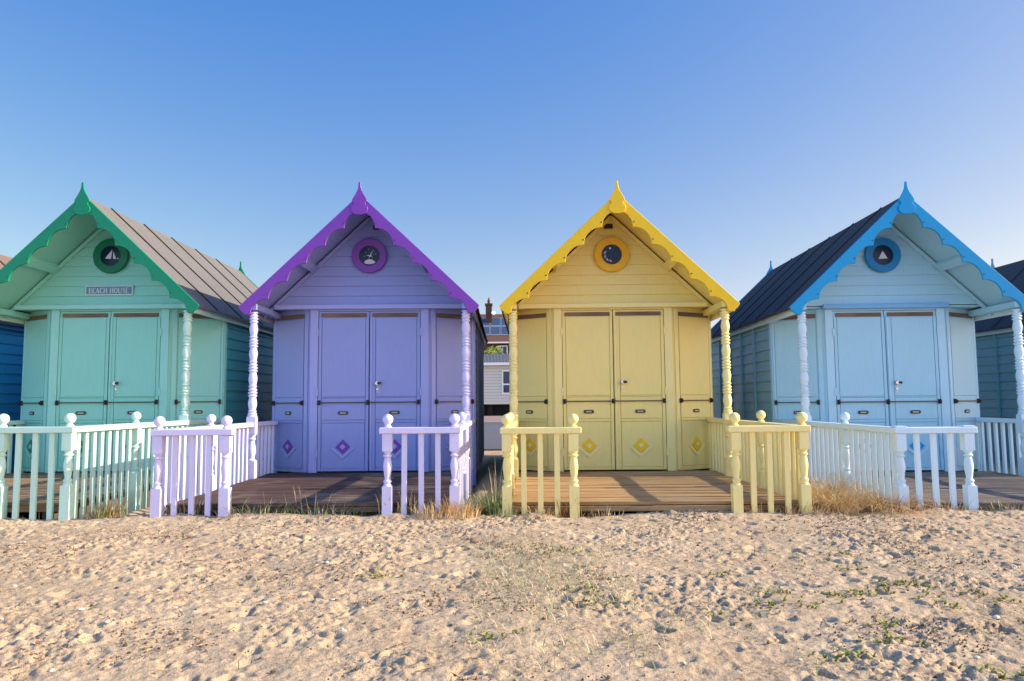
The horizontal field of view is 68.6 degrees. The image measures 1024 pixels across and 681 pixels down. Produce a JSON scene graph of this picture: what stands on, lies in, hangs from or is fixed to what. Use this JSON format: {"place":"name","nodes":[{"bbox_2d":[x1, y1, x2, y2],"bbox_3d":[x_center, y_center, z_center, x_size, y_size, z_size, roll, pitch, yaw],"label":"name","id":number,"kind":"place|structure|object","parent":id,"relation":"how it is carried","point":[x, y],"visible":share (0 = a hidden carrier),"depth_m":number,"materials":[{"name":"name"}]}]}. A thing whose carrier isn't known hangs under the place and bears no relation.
{"place":"outdoors","nodes":[
{"label":"outdoors","id":0,"kind":"place"},
{"bbox_2d":[484,416,501,421],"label":"pavement","id":1,"kind":"structure","parent":0,"point":[492,418],"depth_m":36.43,"materials":[{"name":"concrete"}]},
{"bbox_2d":[484,424,503,450],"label":"road","id":2,"kind":"structure","parent":0,"point":[492,438],"depth_m":18.27,"materials":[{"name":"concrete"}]},
{"bbox_2d":[484,422,502,424],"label":"kerb","id":3,"kind":"structure","parent":2,"relation":"on","point":[489,423],"depth_m":29.83,"materials":[{"name":"concrete"}]},
{"bbox_2d":[484,345,503,353],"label":"garden tree","id":4,"kind":"object","parent":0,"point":[495,350],"visible":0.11,"depth_m":61.33,"materials":[{"name":"green plant"}]},
{"bbox_2d":[0,451,1023,680],"bbox_3d":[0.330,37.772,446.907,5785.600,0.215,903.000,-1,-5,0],"label":"sand","id":5,"kind":"structure","parent":0,"point":[720,656],"depth_m":3.50,"materials":[{"name":"beige sand"}]},
{"bbox_2d":[0,254,23,472],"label":"beach hut","id":6,"kind":"object","parent":5,"relation":"on","point":[11,347],"visible":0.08,"depth_m":9.81,"materials":[{"name":"paint"}]},
{"bbox_2d":[79,492,135,518],"bbox_3d":[-3.363,1.413,6.281,0.617,0.303,0.536,3,-6,-34],"label":"grass tussock","id":7,"kind":"object","parent":5,"relation":"on","point":[104,514],"depth_m":6.20,"materials":[{"name":"plant"}]},
{"bbox_2d":[0,182,273,519],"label":"beach hut","id":8,"kind":"object","parent":5,"relation":"on","point":[122,318],"visible":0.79,"depth_m":8.78,"materials":[{"name":"green paint"}]},
{"bbox_2d":[6,420,24,472],"bbox_3d":[-5.590,1.246,7.436,0.646,1.056,3.081,-1,-5,0],"label":"porch railing","id":9,"kind":"object","parent":8,"relation":"attached to","point":[17,423],"visible":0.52,"depth_m":8.75,"materials":[{"name":"green paint"}]},
{"bbox_2d":[55,311,111,471],"bbox_3d":[-4.993,0.586,8.741,0.588,1.854,0.068,0,-5,0],"label":"door","id":10,"kind":"structure","parent":8,"relation":"in","point":[84,337],"depth_m":8.74,"materials":[{"name":"green paint"}]},
{"bbox_2d":[0,411,221,520],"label":"porch railing","id":11,"kind":"object","parent":8,"relation":"attached to","point":[68,494],"visible":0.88,"depth_m":6.18,"materials":[{"name":"green paint"}]},
{"bbox_2d":[107,311,160,470],"bbox_3d":[-4.397,0.579,8.724,0.588,1.854,0.103,0,-5,0],"label":"door","id":12,"kind":"structure","parent":8,"relation":"in","point":[135,340],"depth_m":8.74,"materials":[{"name":"green paint"}]},
{"bbox_2d":[164,486,432,516],"bbox_3d":[-1.724,1.294,5.968,2.412,0.340,0.576,-1,-5,0],"label":"grass tussock","id":13,"kind":"object","parent":5,"relation":"on","point":[262,509],"depth_m":5.94,"materials":[{"name":"plant"}]},
{"bbox_2d":[166,182,487,515],"bbox_3d":[-1.671,0.163,9.510,2.607,3.647,6.813,0,-5,-1],"label":"beach hut","id":14,"kind":"object","parent":5,"relation":"on","point":[365,307],"visible":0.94,"depth_m":8.74,"materials":[{"name":"purple paint"}]},
{"bbox_2d":[150,414,277,517],"bbox_3d":[-2.542,1.248,7.425,0.646,1.056,3.081,0,-5,-1],"label":"porch railing","id":15,"kind":"object","parent":14,"relation":"attached to","point":[227,440],"visible":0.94,"depth_m":6.02,"materials":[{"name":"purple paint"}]},
{"bbox_2d":[317,311,369,471],"bbox_3d":[-1.958,0.584,8.736,0.588,1.854,0.068,0,-5,-1],"label":"door","id":16,"kind":"structure","parent":14,"relation":"in","point":[344,337],"depth_m":8.72,"materials":[{"name":"purple paint"}]},
{"bbox_2d":[369,311,420,470],"bbox_3d":[-1.362,0.578,8.725,0.588,1.854,0.103,0,-5,-1],"label":"door","id":17,"kind":"structure","parent":14,"relation":"in","point":[395,338],"depth_m":8.73,"materials":[{"name":"purple paint"}]},
{"bbox_2d":[379,412,474,514],"bbox_3d":[-0.740,1.234,7.443,0.646,1.056,3.081,0,-5,-1],"label":"porch railing","id":18,"kind":"object","parent":14,"relation":"attached to","point":[460,440],"visible":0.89,"depth_m":5.95,"materials":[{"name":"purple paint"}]},
{"bbox_2d":[413,494,484,519],"bbox_3d":[-0.476,1.373,6.028,0.736,0.373,0.826,-1,-5,0],"label":"grass tussock","id":19,"kind":"object","parent":5,"relation":"on","point":[467,510],"depth_m":5.84,"materials":[{"name":"plant"}]},
{"bbox_2d":[480,297,508,353],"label":"brick house","id":20,"kind":"structure","parent":5,"relation":"on","point":[495,328],"depth_m":77.73,"materials":[{"name":"brick"}]},
{"bbox_2d":[499,346,507,353],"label":"window","id":21,"kind":"structure","parent":20,"relation":"in","point":[504,348],"depth_m":76.11,"materials":[{"name":"white plastic"}]},
{"bbox_2d":[484,354,509,415],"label":"static caravan","id":22,"kind":"object","parent":5,"relation":"on","point":[496,387],"visible":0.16,"depth_m":49.96,"materials":[{"name":"plastic"}]},
{"bbox_2d":[502,370,509,393],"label":"window","id":23,"kind":"structure","parent":22,"relation":"in","point":[505,373],"depth_m":49.88,"materials":[{"name":"white plastic"}]},
{"bbox_2d":[464,462,536,517],"bbox_3d":[-0.142,1.254,6.228,0.790,0.572,0.936,-1,-5,0],"label":"grass tuft","id":24,"kind":"object","parent":5,"relation":"on","point":[489,508],"visible":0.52,"depth_m":6.05,"materials":[{"name":"plant"}]},
{"bbox_2d":[0,513,1019,680],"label":"pebbles","id":25,"kind":"object","parent":5,"relation":"on","point":[996,616],"visible":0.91,"depth_m":3.68,"materials":[{"name":"beige stone"}]},
{"bbox_2d":[0,509,1023,680],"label":"sand debris","id":26,"kind":"object","parent":5,"relation":"on","point":[403,612],"visible":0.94,"depth_m":3.86,"materials":[{"name":"beige sand"}]},
{"bbox_2d":[520,498,623,517],"bbox_3d":[0.459,1.363,6.017,0.902,0.290,0.598,-1,-5,0],"label":"grass tussock","id":27,"kind":"object","parent":5,"relation":"on","point":[564,514],"depth_m":5.92,"materials":[{"name":"plant"}]},
{"bbox_2d":[499,181,797,516],"bbox_3d":[1.197,0.147,9.509,2.607,3.647,6.813,-1,-5,1],"label":"beach hut","id":28,"kind":"object","parent":5,"relation":"on","point":[615,305],"visible":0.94,"depth_m":8.73,"materials":[{"name":"yellow paint"}]},
{"bbox_2d":[500,412,580,517],"bbox_3d":[0.264,1.236,7.452,0.646,1.056,3.081,-1,-5,1],"label":"porch railing","id":29,"kind":"object","parent":28,"relation":"attached to","point":[509,429],"visible":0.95,"depth_m":5.95,"materials":[{"name":"yellow paint"}]},
{"bbox_2d":[562,310,614,469],"bbox_3d":[0.888,0.570,8.744,0.588,1.854,0.068,-1,-5,1],"label":"door","id":30,"kind":"structure","parent":28,"relation":"in","point":[587,339],"depth_m":8.73,"materials":[{"name":"yellow paint"}]},
{"bbox_2d":[612,310,666,469],"bbox_3d":[1.483,0.563,8.714,0.588,1.854,0.103,-1,-5,1],"label":"door","id":31,"kind":"structure","parent":28,"relation":"in","point":[638,335],"depth_m":8.71,"materials":[{"name":"yellow paint"}]},
{"bbox_2d":[707,410,811,512],"bbox_3d":[2.066,1.217,7.415,0.646,1.056,3.081,-1,-5,1],"label":"porch railing","id":32,"kind":"object","parent":28,"relation":"attached to","point":[763,452],"visible":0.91,"depth_m":5.94,"materials":[{"name":"yellow paint"}]},
{"bbox_2d":[360,544,1023,680],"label":"beach weeds","id":33,"kind":"object","parent":5,"relation":"on","point":[847,652],"visible":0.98,"depth_m":3.34,"materials":[{"name":"plant"}]},
{"bbox_2d":[743,503,836,515],"bbox_3d":[2.164,1.376,5.976,0.828,0.256,0.433,-1,-5,8],"label":"grass tussock","id":34,"kind":"object","parent":5,"relation":"on","point":[791,511],"depth_m":5.88,"materials":[{"name":"plant"}]},
{"bbox_2d":[749,467,952,514],"bbox_3d":[2.845,1.312,6.419,1.943,0.442,1.981,-3,-5,28],"label":"grass tussock","id":35,"kind":"object","parent":5,"relation":"on","point":[835,500],"depth_m":6.04,"materials":[{"name":"plant"}]},
{"bbox_2d":[711,181,1023,510],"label":"beach hut","id":36,"kind":"object","parent":5,"relation":"on","point":[872,318],"visible":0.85,"depth_m":8.77,"materials":[{"name":"blue paint"}]},
{"bbox_2d":[832,311,890,470],"bbox_3d":[4.068,0.578,8.746,0.588,1.854,0.068,-1,-5,2],"label":"door","id":37,"kind":"structure","parent":36,"relation":"in","point":[859,338],"depth_m":8.75,"materials":[{"name":"blue paint"}]},
{"bbox_2d":[775,412,978,510],"bbox_3d":[3.427,1.234,7.463,0.646,1.056,3.081,-1,-5,2],"label":"porch railing","id":38,"kind":"object","parent":36,"relation":"attached to","point":[842,432],"visible":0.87,"depth_m":6.24,"materials":[{"name":"white wood"}]},
{"bbox_2d":[883,310,943,469],"bbox_3d":[4.661,0.569,8.707,0.588,1.854,0.103,-1,-5,2],"label":"door","id":39,"kind":"structure","parent":36,"relation":"in","point":[912,366],"depth_m":8.72,"materials":[{"name":"blue paint"}]},
{"bbox_2d":[975,417,1023,475],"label":"porch railing","id":40,"kind":"object","parent":36,"relation":"attached to","point":[995,421],"visible":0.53,"depth_m":8.54,"materials":[{"name":"wood"}]},
{"bbox_2d":[914,499,1023,510],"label":"grass tussock","id":41,"kind":"object","parent":5,"relation":"on","point":[999,506],"depth_m":5.92,"materials":[{"name":"plant"}]},
{"bbox_2d":[975,258,1023,461],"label":"beach hut","id":42,"kind":"object","parent":5,"relation":"on","point":[996,370],"visible":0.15,"depth_m":11.10,"materials":[{"name":"green paint"}]},
{"bbox_2d":[0,0,1023,327],"label":"sky","id":43,"kind":"structure","parent":0,"point":[750,134],"materials":[{"name":"blue"}]}
]}

